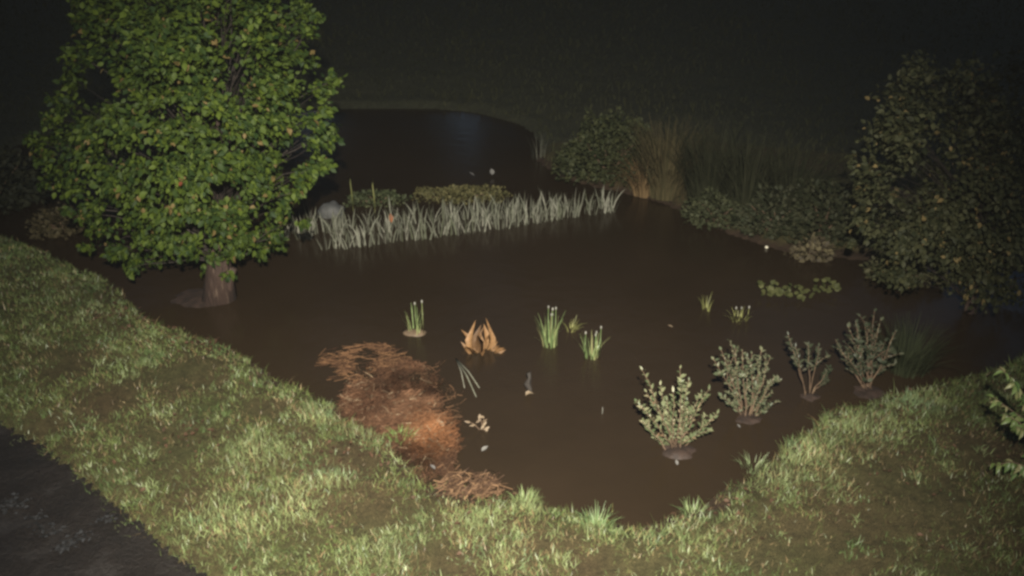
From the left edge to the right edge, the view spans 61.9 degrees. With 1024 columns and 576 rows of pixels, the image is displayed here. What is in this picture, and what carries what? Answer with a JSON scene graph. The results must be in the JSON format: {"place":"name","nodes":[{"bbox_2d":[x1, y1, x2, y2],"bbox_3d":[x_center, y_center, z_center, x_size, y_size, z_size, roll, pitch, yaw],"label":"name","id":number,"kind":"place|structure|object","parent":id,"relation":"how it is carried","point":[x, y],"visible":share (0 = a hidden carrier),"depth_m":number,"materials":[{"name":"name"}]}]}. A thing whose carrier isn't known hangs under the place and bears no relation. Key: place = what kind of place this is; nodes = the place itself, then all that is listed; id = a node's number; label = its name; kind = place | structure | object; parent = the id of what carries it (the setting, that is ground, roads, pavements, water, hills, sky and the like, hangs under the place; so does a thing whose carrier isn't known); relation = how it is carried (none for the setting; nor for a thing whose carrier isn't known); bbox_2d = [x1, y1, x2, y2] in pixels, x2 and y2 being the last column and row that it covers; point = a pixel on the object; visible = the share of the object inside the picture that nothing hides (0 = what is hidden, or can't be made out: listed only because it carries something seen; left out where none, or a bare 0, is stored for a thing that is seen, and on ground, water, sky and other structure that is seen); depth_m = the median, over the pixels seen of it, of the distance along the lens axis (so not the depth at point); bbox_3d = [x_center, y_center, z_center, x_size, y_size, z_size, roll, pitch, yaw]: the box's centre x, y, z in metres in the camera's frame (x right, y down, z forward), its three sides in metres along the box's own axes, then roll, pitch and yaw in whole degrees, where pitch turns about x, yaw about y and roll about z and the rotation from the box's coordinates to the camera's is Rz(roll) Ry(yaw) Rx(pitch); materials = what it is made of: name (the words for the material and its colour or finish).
{"place":"outdoors","nodes":[
{"label":"outdoors","id":0,"kind":"place"},
{"bbox_2d":[0,421,206,575],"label":"path","id":1,"kind":"structure","parent":0,"point":[45,482],"depth_m":6.23,"materials":[{"name":"asphalt"}]},
{"bbox_2d":[0,493,118,553],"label":"gravel scraps","id":2,"kind":"object","parent":1,"relation":"on","point":[41,527],"visible":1,"depth_m":6.25,"materials":[{"name":"gravel"}]},
{"bbox_2d":[0,0,1023,575],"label":"ground","id":3,"kind":"structure","parent":0,"point":[374,508],"depth_m":8.26,"materials":[{"name":"plant"}]},
{"bbox_2d":[0,143,57,214],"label":"bank bush","id":4,"kind":"object","parent":3,"relation":"on","point":[9,195],"visible":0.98,"depth_m":12.64,"materials":[{"name":"green plant"}]},
{"bbox_2d":[170,289,212,307],"bbox_3d":[-3.642,0.120,10.041,1.032,0.087,0.777,0,26,0],"label":"root mound","id":5,"kind":"object","parent":3,"relation":"on","point":[190,298],"visible":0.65,"depth_m":9.96,"materials":[{"name":"soil"}]},
{"bbox_2d":[333,357,466,480],"bbox_3d":[-1.026,1.123,7.871,1.262,0.133,1.989,0,26,0],"label":"straw drift","id":6,"kind":"object","parent":3,"relation":"on","point":[407,399],"visible":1,"depth_m":7.83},
{"bbox_2d":[385,423,421,445],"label":"grass tuft","id":7,"kind":"object","parent":3,"relation":"on","point":[401,433],"visible":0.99,"depth_m":7.49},
{"bbox_2d":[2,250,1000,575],"bbox_3d":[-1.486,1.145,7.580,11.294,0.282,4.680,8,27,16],"label":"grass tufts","id":8,"kind":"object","parent":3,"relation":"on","point":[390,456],"visible":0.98,"depth_m":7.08,"materials":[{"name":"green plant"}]},
{"bbox_2d":[0,0,1023,252],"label":"bank grass","id":9,"kind":"structure","parent":3,"relation":"on","point":[680,88],"depth_m":21.09,"materials":[{"name":"plant"}]},
{"bbox_2d":[505,486,544,507],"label":"grass tuft","id":10,"kind":"object","parent":3,"relation":"on","point":[522,492],"visible":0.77,"depth_m":6.78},
{"bbox_2d":[525,132,551,159],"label":"bank tuft","id":11,"kind":"object","parent":3,"relation":"on","point":[533,151],"visible":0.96,"depth_m":14.80,"materials":[{"name":"green plant"}]},
{"bbox_2d":[571,501,623,536],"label":"grass tuft","id":12,"kind":"object","parent":3,"relation":"on","point":[600,522],"visible":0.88,"depth_m":6.44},
{"bbox_2d":[551,106,664,185],"bbox_3d":[1.627,-2.338,13.587,2.006,1.206,1.622,0,26,0],"label":"round bush","id":13,"kind":"object","parent":3,"relation":"on","point":[583,142],"visible":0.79,"depth_m":13.34,"materials":[{"name":"green plant"}]},
{"bbox_2d":[604,149,673,197],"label":"ornamental grass","id":14,"kind":"object","parent":3,"relation":"on","point":[640,189],"depth_m":13.02,"materials":[{"name":"plant"}]},
{"bbox_2d":[594,112,729,200],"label":"ornamental grass","id":15,"kind":"object","parent":3,"relation":"on","point":[671,188],"depth_m":12.73,"materials":[{"name":"plant"}]},
{"bbox_2d":[673,496,715,519],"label":"grass tuft","id":16,"kind":"object","parent":3,"relation":"on","point":[690,507],"visible":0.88,"depth_m":6.65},
{"bbox_2d":[679,186,749,229],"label":"shore bush","id":17,"kind":"object","parent":3,"relation":"on","point":[704,206],"visible":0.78,"depth_m":11.92,"materials":[{"name":"green plant"}]},
{"bbox_2d":[731,451,776,474],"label":"grass tuft","id":18,"kind":"object","parent":3,"relation":"on","point":[747,460],"visible":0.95,"depth_m":7.16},
{"bbox_2d":[729,180,813,239],"bbox_3d":[3.517,-1.065,11.493,1.134,0.798,0.945,0,26,0],"label":"shore bush","id":19,"kind":"object","parent":3,"relation":"on","point":[772,219],"visible":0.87,"depth_m":11.38,"materials":[{"name":"green plant"}]},
{"bbox_2d":[734,142,851,225],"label":"tall grass","id":20,"kind":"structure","parent":3,"relation":"on","point":[792,178],"depth_m":11.65,"materials":[{"name":"plant"}]},
{"bbox_2d":[783,232,836,262],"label":"plant","id":21,"kind":"object","parent":3,"relation":"on","point":[809,247],"visible":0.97,"depth_m":10.95,"materials":[{"name":"green plant"}]},
{"bbox_2d":[780,178,878,246],"bbox_3d":[4.242,-1.047,11.292,1.332,0.914,1.074,0,26,0],"label":"shore bush","id":22,"kind":"object","parent":3,"relation":"on","point":[834,211],"visible":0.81,"depth_m":11.12,"materials":[{"name":"green plant"}]},
{"bbox_2d":[832,308,904,399],"bbox_3d":[3.372,0.633,8.122,0.549,0.870,0.494,-4,26,-9],"label":"water shrub","id":23,"kind":"object","parent":3,"relation":"on","point":[866,390],"visible":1,"depth_m":8.11,"materials":[{"name":"green plant"}]},
{"bbox_2d":[859,249,948,289],"bbox_3d":[4.859,-0.267,10.463,1.077,0.547,0.828,0,26,0],"label":"plant","id":24,"kind":"object","parent":3,"relation":"on","point":[866,271],"visible":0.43,"depth_m":10.39,"materials":[{"name":"green plant"}]},
{"bbox_2d":[851,311,973,380],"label":"tall grass","id":25,"kind":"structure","parent":3,"relation":"on","point":[907,364],"depth_m":8.52,"materials":[{"name":"plant"}]},
{"bbox_2d":[844,45,1023,314],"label":"tree","id":26,"kind":"object","parent":3,"relation":"on","point":[970,258],"visible":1,"depth_m":8.68,"materials":[{"name":"green plant"}]},
{"bbox_2d":[987,367,1023,480],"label":"leafy shrub","id":27,"kind":"object","parent":3,"relation":"on","point":[1014,467],"visible":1,"depth_m":6.40,"materials":[{"name":"green plant"}]},
{"bbox_2d":[0,108,1023,530],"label":"pond water","id":28,"kind":"structure","parent":0,"point":[634,278],"depth_m":9.72,"materials":[{"name":"liquid"}]},
{"bbox_2d":[24,202,94,239],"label":"brown bush","id":29,"kind":"object","parent":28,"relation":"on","point":[47,223],"visible":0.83,"depth_m":11.70,"materials":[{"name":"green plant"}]},
{"bbox_2d":[22,0,347,305],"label":"broadleaf tree","id":30,"kind":"object","parent":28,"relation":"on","point":[174,46],"visible":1,"depth_m":8.42,"materials":[{"name":"green plant"}]},
{"bbox_2d":[292,216,305,239],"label":"reed clump","id":31,"kind":"object","parent":28,"relation":"on","point":[299,233],"visible":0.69,"depth_m":11.63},
{"bbox_2d":[299,214,314,234],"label":"reed clump","id":32,"kind":"object","parent":28,"relation":"in","point":[310,222],"visible":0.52,"depth_m":11.73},
{"bbox_2d":[304,222,315,239],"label":"reed clump","id":33,"kind":"object","parent":28,"relation":"on","point":[311,233],"visible":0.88,"depth_m":11.60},
{"bbox_2d":[319,212,328,233],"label":"reed clump","id":34,"kind":"object","parent":28,"relation":"in","point":[322,224],"visible":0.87,"depth_m":11.81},
{"bbox_2d":[318,215,336,233],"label":"reed clump","id":35,"kind":"object","parent":28,"relation":"in","point":[329,225],"visible":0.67,"depth_m":11.79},
{"bbox_2d":[317,200,345,218],"bbox_3d":[-2.634,-1.096,12.436,0.406,0.341,0.309,0,26,0],"label":"stone","id":36,"kind":"object","parent":28,"relation":"in","point":[326,210],"visible":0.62,"depth_m":12.31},
{"bbox_2d":[331,222,338,241],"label":"reed clump","id":37,"kind":"object","parent":28,"relation":"on","point":[335,232],"visible":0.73,"depth_m":11.50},
{"bbox_2d":[331,229,341,248],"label":"reed clump","id":38,"kind":"object","parent":28,"relation":"on","point":[336,239],"visible":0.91,"depth_m":11.33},
{"bbox_2d":[331,206,343,225],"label":"reed clump","id":39,"kind":"object","parent":28,"relation":"on","point":[334,217],"visible":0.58,"depth_m":11.95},
{"bbox_2d":[335,214,345,236],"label":"reed clump","id":40,"kind":"object","parent":28,"relation":"on","point":[342,226],"visible":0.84,"depth_m":11.71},
{"bbox_2d":[333,214,348,231],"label":"reed clump","id":41,"kind":"object","parent":28,"relation":"on","point":[339,223],"visible":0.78,"depth_m":11.86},
{"bbox_2d":[337,233,354,248],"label":"reed clump","id":42,"kind":"object","parent":28,"relation":"in","point":[345,243],"visible":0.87,"depth_m":11.30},
{"bbox_2d":[342,209,355,227],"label":"reed clump","id":43,"kind":"object","parent":28,"relation":"on","point":[349,219],"visible":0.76,"depth_m":11.97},
{"bbox_2d":[351,224,365,246],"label":"reed clump","id":44,"kind":"object","parent":28,"relation":"on","point":[358,238],"visible":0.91,"depth_m":11.35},
{"bbox_2d":[314,342,410,384],"bbox_3d":[-1.499,0.759,8.685,1.003,0.031,0.865,0,26,0],"label":"floating straw","id":45,"kind":"object","parent":28,"relation":"on","point":[344,369],"visible":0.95,"depth_m":8.74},
{"bbox_2d":[357,207,375,225],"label":"reed clump","id":46,"kind":"object","parent":28,"relation":"on","point":[368,218],"visible":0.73,"depth_m":12.04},
{"bbox_2d":[360,224,374,246],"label":"reed clump","id":47,"kind":"object","parent":28,"relation":"on","point":[371,238],"visible":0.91,"depth_m":11.37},
{"bbox_2d":[369,218,379,244],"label":"reed clump","id":48,"kind":"object","parent":28,"relation":"on","point":[375,236],"visible":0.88,"depth_m":11.41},
{"bbox_2d":[343,189,412,207],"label":"water plants","id":49,"kind":"object","parent":28,"relation":"on","point":[359,197],"visible":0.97,"depth_m":12.93,"materials":[{"name":"green plant"}]},
{"bbox_2d":[376,211,389,232],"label":"reed clump","id":50,"kind":"object","parent":28,"relation":"on","point":[386,223],"visible":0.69,"depth_m":11.80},
{"bbox_2d":[383,218,394,243],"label":"reed clump","id":51,"kind":"object","parent":28,"relation":"in","point":[387,234],"visible":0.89,"depth_m":11.49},
{"bbox_2d":[384,222,401,242],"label":"reed clump","id":52,"kind":"object","parent":28,"relation":"on","point":[394,235],"visible":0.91,"depth_m":11.51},
{"bbox_2d":[393,200,408,224],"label":"reed clump","id":53,"kind":"object","parent":28,"relation":"on","point":[403,216],"visible":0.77,"depth_m":12.10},
{"bbox_2d":[398,217,408,241],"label":"reed clump","id":54,"kind":"object","parent":28,"relation":"on","point":[401,231],"visible":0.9,"depth_m":11.54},
{"bbox_2d":[399,209,410,231],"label":"reed clump","id":55,"kind":"object","parent":28,"relation":"in","point":[406,227],"visible":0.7,"depth_m":11.82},
{"bbox_2d":[408,219,419,240],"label":"reed clump","id":56,"kind":"object","parent":28,"relation":"on","point":[411,235],"visible":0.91,"depth_m":11.57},
{"bbox_2d":[402,300,426,336],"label":"rush tuft","id":57,"kind":"object","parent":28,"relation":"on","point":[416,332],"visible":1,"depth_m":9.22,"materials":[{"name":"green plant"}]},
{"bbox_2d":[406,200,423,223],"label":"reed clump","id":58,"kind":"object","parent":28,"relation":"in","point":[414,213],"visible":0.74,"depth_m":12.07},
{"bbox_2d":[414,214,429,238],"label":"reed clump","id":59,"kind":"object","parent":28,"relation":"in","point":[421,223],"visible":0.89,"depth_m":11.62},
{"bbox_2d":[422,219,434,239],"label":"reed clump","id":60,"kind":"object","parent":28,"relation":"on","point":[425,231],"visible":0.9,"depth_m":11.58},
{"bbox_2d":[428,198,442,221],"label":"reed clump","id":61,"kind":"object","parent":28,"relation":"in","point":[436,219],"visible":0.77,"depth_m":12.21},
{"bbox_2d":[430,215,443,237],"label":"reed clump","id":62,"kind":"object","parent":28,"relation":"on","point":[435,234],"visible":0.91,"depth_m":11.65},
{"bbox_2d":[442,199,449,218],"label":"reed clump","id":63,"kind":"object","parent":28,"relation":"on","point":[443,212],"visible":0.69,"depth_m":12.24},
{"bbox_2d":[443,217,454,235],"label":"reed clump","id":64,"kind":"object","parent":28,"relation":"on","point":[446,230],"visible":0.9,"depth_m":11.71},
{"bbox_2d":[442,199,457,220],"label":"reed clump","id":65,"kind":"object","parent":28,"relation":"in","point":[451,212],"visible":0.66,"depth_m":12.17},
{"bbox_2d":[448,215,461,235],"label":"reed clump","id":66,"kind":"object","parent":28,"relation":"on","point":[453,223],"visible":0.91,"depth_m":11.72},
{"bbox_2d":[412,183,514,204],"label":"water plants","id":67,"kind":"object","parent":28,"relation":"on","point":[439,192],"visible":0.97,"depth_m":13.15,"materials":[{"name":"green plant"}]},
{"bbox_2d":[459,199,469,219],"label":"reed clump","id":68,"kind":"object","parent":28,"relation":"on","point":[466,211],"visible":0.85,"depth_m":12.25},
{"bbox_2d":[457,214,474,233],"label":"reed clump","id":69,"kind":"object","parent":28,"relation":"on","point":[466,226],"visible":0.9,"depth_m":11.78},
{"bbox_2d":[455,358,479,395],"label":"broken rush","id":70,"kind":"object","parent":28,"relation":"on","point":[458,363],"visible":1,"depth_m":8.45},
{"bbox_2d":[432,467,512,500],"bbox_3d":[-0.319,1.592,6.889,0.658,0.138,0.454,0,26,0],"label":"shore straw","id":71,"kind":"object","parent":28,"relation":"on","point":[484,484],"visible":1,"depth_m":6.89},
{"bbox_2d":[468,212,480,233],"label":"reed clump","id":72,"kind":"object","parent":28,"relation":"on","point":[472,225],"visible":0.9,"depth_m":11.84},
{"bbox_2d":[465,414,489,430],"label":"withered plant","id":73,"kind":"object","parent":28,"relation":"in","point":[483,424],"visible":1,"depth_m":7.61,"materials":[{"name":"beige plant"}]},
{"bbox_2d":[470,198,487,222],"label":"reed clump","id":74,"kind":"object","parent":28,"relation":"on","point":[473,218],"visible":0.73,"depth_m":12.16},
{"bbox_2d":[474,194,484,214],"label":"reed clump","id":75,"kind":"object","parent":28,"relation":"on","point":[479,210],"visible":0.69,"depth_m":12.45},
{"bbox_2d":[475,212,490,231],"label":"reed clump","id":76,"kind":"object","parent":28,"relation":"on","point":[484,223],"visible":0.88,"depth_m":11.84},
{"bbox_2d":[461,319,505,355],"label":"dead plant","id":77,"kind":"object","parent":28,"relation":"on","point":[476,342],"visible":1,"depth_m":8.87,"materials":[{"name":"brown plant"}]},
{"bbox_2d":[476,206,491,225],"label":"reed clump","id":78,"kind":"object","parent":28,"relation":"in","point":[482,217],"visible":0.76,"depth_m":12.02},
{"bbox_2d":[480,200,495,220],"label":"reed clump","id":79,"kind":"object","parent":28,"relation":"on","point":[487,211],"visible":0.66,"depth_m":12.24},
{"bbox_2d":[487,199,500,221],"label":"reed clump","id":80,"kind":"object","parent":28,"relation":"on","point":[495,210],"visible":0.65,"depth_m":12.19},
{"bbox_2d":[492,209,502,229],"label":"reed clump","id":81,"kind":"object","parent":28,"relation":"on","point":[498,219],"visible":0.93,"depth_m":11.90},
{"bbox_2d":[500,199,512,218],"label":"reed clump","id":82,"kind":"object","parent":28,"relation":"on","point":[506,209],"visible":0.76,"depth_m":12.26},
{"bbox_2d":[502,199,514,222],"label":"reed clump","id":83,"kind":"object","parent":28,"relation":"on","point":[510,219],"visible":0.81,"depth_m":12.16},
{"bbox_2d":[503,208,516,228],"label":"reed clump","id":84,"kind":"object","parent":28,"relation":"on","point":[506,220],"visible":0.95,"depth_m":11.97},
{"bbox_2d":[510,196,520,215],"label":"reed clump","id":85,"kind":"object","parent":28,"relation":"on","point":[516,206],"visible":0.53,"depth_m":12.37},
{"bbox_2d":[516,199,531,224],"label":"reed clump","id":86,"kind":"object","parent":28,"relation":"in","point":[525,210],"visible":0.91,"depth_m":12.10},
{"bbox_2d":[524,372,533,394],"bbox_3d":[0.159,0.952,8.165,0.089,0.297,0.159,-6,27,-11],"label":"snag","id":87,"kind":"object","parent":28,"relation":"in","point":[527,383],"visible":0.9,"depth_m":8.14,"materials":[{"name":"grey wood"}]},
{"bbox_2d":[519,194,538,217],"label":"reed clump","id":88,"kind":"object","parent":28,"relation":"on","point":[530,208],"visible":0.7,"depth_m":12.34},
{"bbox_2d":[531,203,542,223],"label":"reed clump","id":89,"kind":"object","parent":28,"relation":"in","point":[535,216],"visible":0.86,"depth_m":12.12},
{"bbox_2d":[535,190,548,212],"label":"reed clump","id":90,"kind":"object","parent":28,"relation":"on","point":[540,203],"visible":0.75,"depth_m":12.51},
{"bbox_2d":[535,305,565,347],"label":"rush tuft","id":91,"kind":"object","parent":28,"relation":"on","point":[550,339],"visible":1,"depth_m":8.95,"materials":[{"name":"plant"}]},
{"bbox_2d":[550,195,561,215],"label":"reed clump","id":92,"kind":"object","parent":28,"relation":"on","point":[552,206],"visible":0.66,"depth_m":12.35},
{"bbox_2d":[551,199,568,216],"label":"reed clump","id":93,"kind":"object","parent":28,"relation":"on","point":[558,208],"visible":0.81,"depth_m":12.33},
{"bbox_2d":[556,203,564,220],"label":"reed clump","id":94,"kind":"object","parent":28,"relation":"on","point":[560,214],"visible":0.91,"depth_m":12.23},
{"bbox_2d":[560,194,572,209],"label":"reed clump","id":95,"kind":"object","parent":28,"relation":"on","point":[566,202],"visible":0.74,"depth_m":12.55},
{"bbox_2d":[561,316,584,332],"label":"rush tuft","id":96,"kind":"object","parent":28,"relation":"on","point":[574,325],"visible":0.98,"depth_m":9.32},
{"bbox_2d":[571,203,581,217],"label":"reed clump","id":97,"kind":"object","parent":28,"relation":"on","point":[576,210],"visible":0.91,"depth_m":12.34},
{"bbox_2d":[572,190,584,212],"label":"reed clump","id":98,"kind":"object","parent":28,"relation":"on","point":[578,203],"visible":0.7,"depth_m":12.51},
{"bbox_2d":[579,326,607,359],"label":"rush tuft","id":99,"kind":"object","parent":28,"relation":"on","point":[595,351],"visible":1,"depth_m":8.74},
{"bbox_2d":[594,186,610,208],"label":"reed clump","id":100,"kind":"object","parent":28,"relation":"on","point":[602,197],"visible":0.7,"depth_m":12.63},
{"bbox_2d":[599,191,612,213],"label":"reed clump","id":101,"kind":"object","parent":28,"relation":"on","point":[604,203],"visible":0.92,"depth_m":12.46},
{"bbox_2d":[597,195,621,212],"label":"reed clump","id":102,"kind":"object","parent":28,"relation":"on","point":[608,204],"visible":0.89,"depth_m":12.53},
{"bbox_2d":[605,189,623,207],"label":"reed clump","id":103,"kind":"object","parent":28,"relation":"in","point":[614,200],"visible":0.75,"depth_m":12.68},
{"bbox_2d":[634,365,718,459],"bbox_3d":[1.394,1.024,7.211,0.755,0.970,0.385,-5,27,-11],"label":"water shrub","id":104,"kind":"object","parent":28,"relation":"in","point":[677,450],"visible":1,"depth_m":7.27,"materials":[{"name":"green plant"}]},
{"bbox_2d":[698,291,713,311],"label":"rush tuft","id":105,"kind":"object","parent":28,"relation":"on","point":[706,303],"visible":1,"depth_m":9.74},
{"bbox_2d":[724,306,752,323],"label":"rush tuft","id":106,"kind":"object","parent":28,"relation":"on","point":[740,316],"visible":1,"depth_m":9.49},
{"bbox_2d":[711,339,781,424],"bbox_3d":[2.089,0.863,7.715,0.755,0.818,0.397,-4,26,-7],"label":"water shrub","id":107,"kind":"object","parent":28,"relation":"in","point":[749,418],"visible":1,"depth_m":7.72,"materials":[{"name":"green plant"}]},
{"bbox_2d":[757,280,786,296],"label":"water lily","id":108,"kind":"object","parent":28,"relation":"on","point":[771,290],"visible":0.98,"depth_m":10.02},
{"bbox_2d":[774,283,814,301],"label":"water lily","id":109,"kind":"object","parent":28,"relation":"on","point":[788,293],"visible":1,"depth_m":9.94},
{"bbox_2d":[785,331,832,401],"bbox_3d":[2.798,0.747,7.998,0.521,0.775,0.262,-11,28,-22],"label":"water shrub","id":110,"kind":"object","parent":28,"relation":"on","point":[810,396],"visible":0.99,"depth_m":8.01,"materials":[{"name":"green plant"}]},
{"bbox_2d":[812,277,840,292],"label":"water lily","id":111,"kind":"object","parent":28,"relation":"on","point":[836,287],"visible":1,"depth_m":10.09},
{"bbox_2d":[641,110,779,209],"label":"tall grass","id":112,"kind":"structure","parent":0,"point":[694,188],"depth_m":12.33,"materials":[{"name":"plant"}]},
{"bbox_2d":[682,124,829,217],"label":"tall grass","id":113,"kind":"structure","parent":0,"point":[737,185],"depth_m":11.82,"materials":[{"name":"plant"}]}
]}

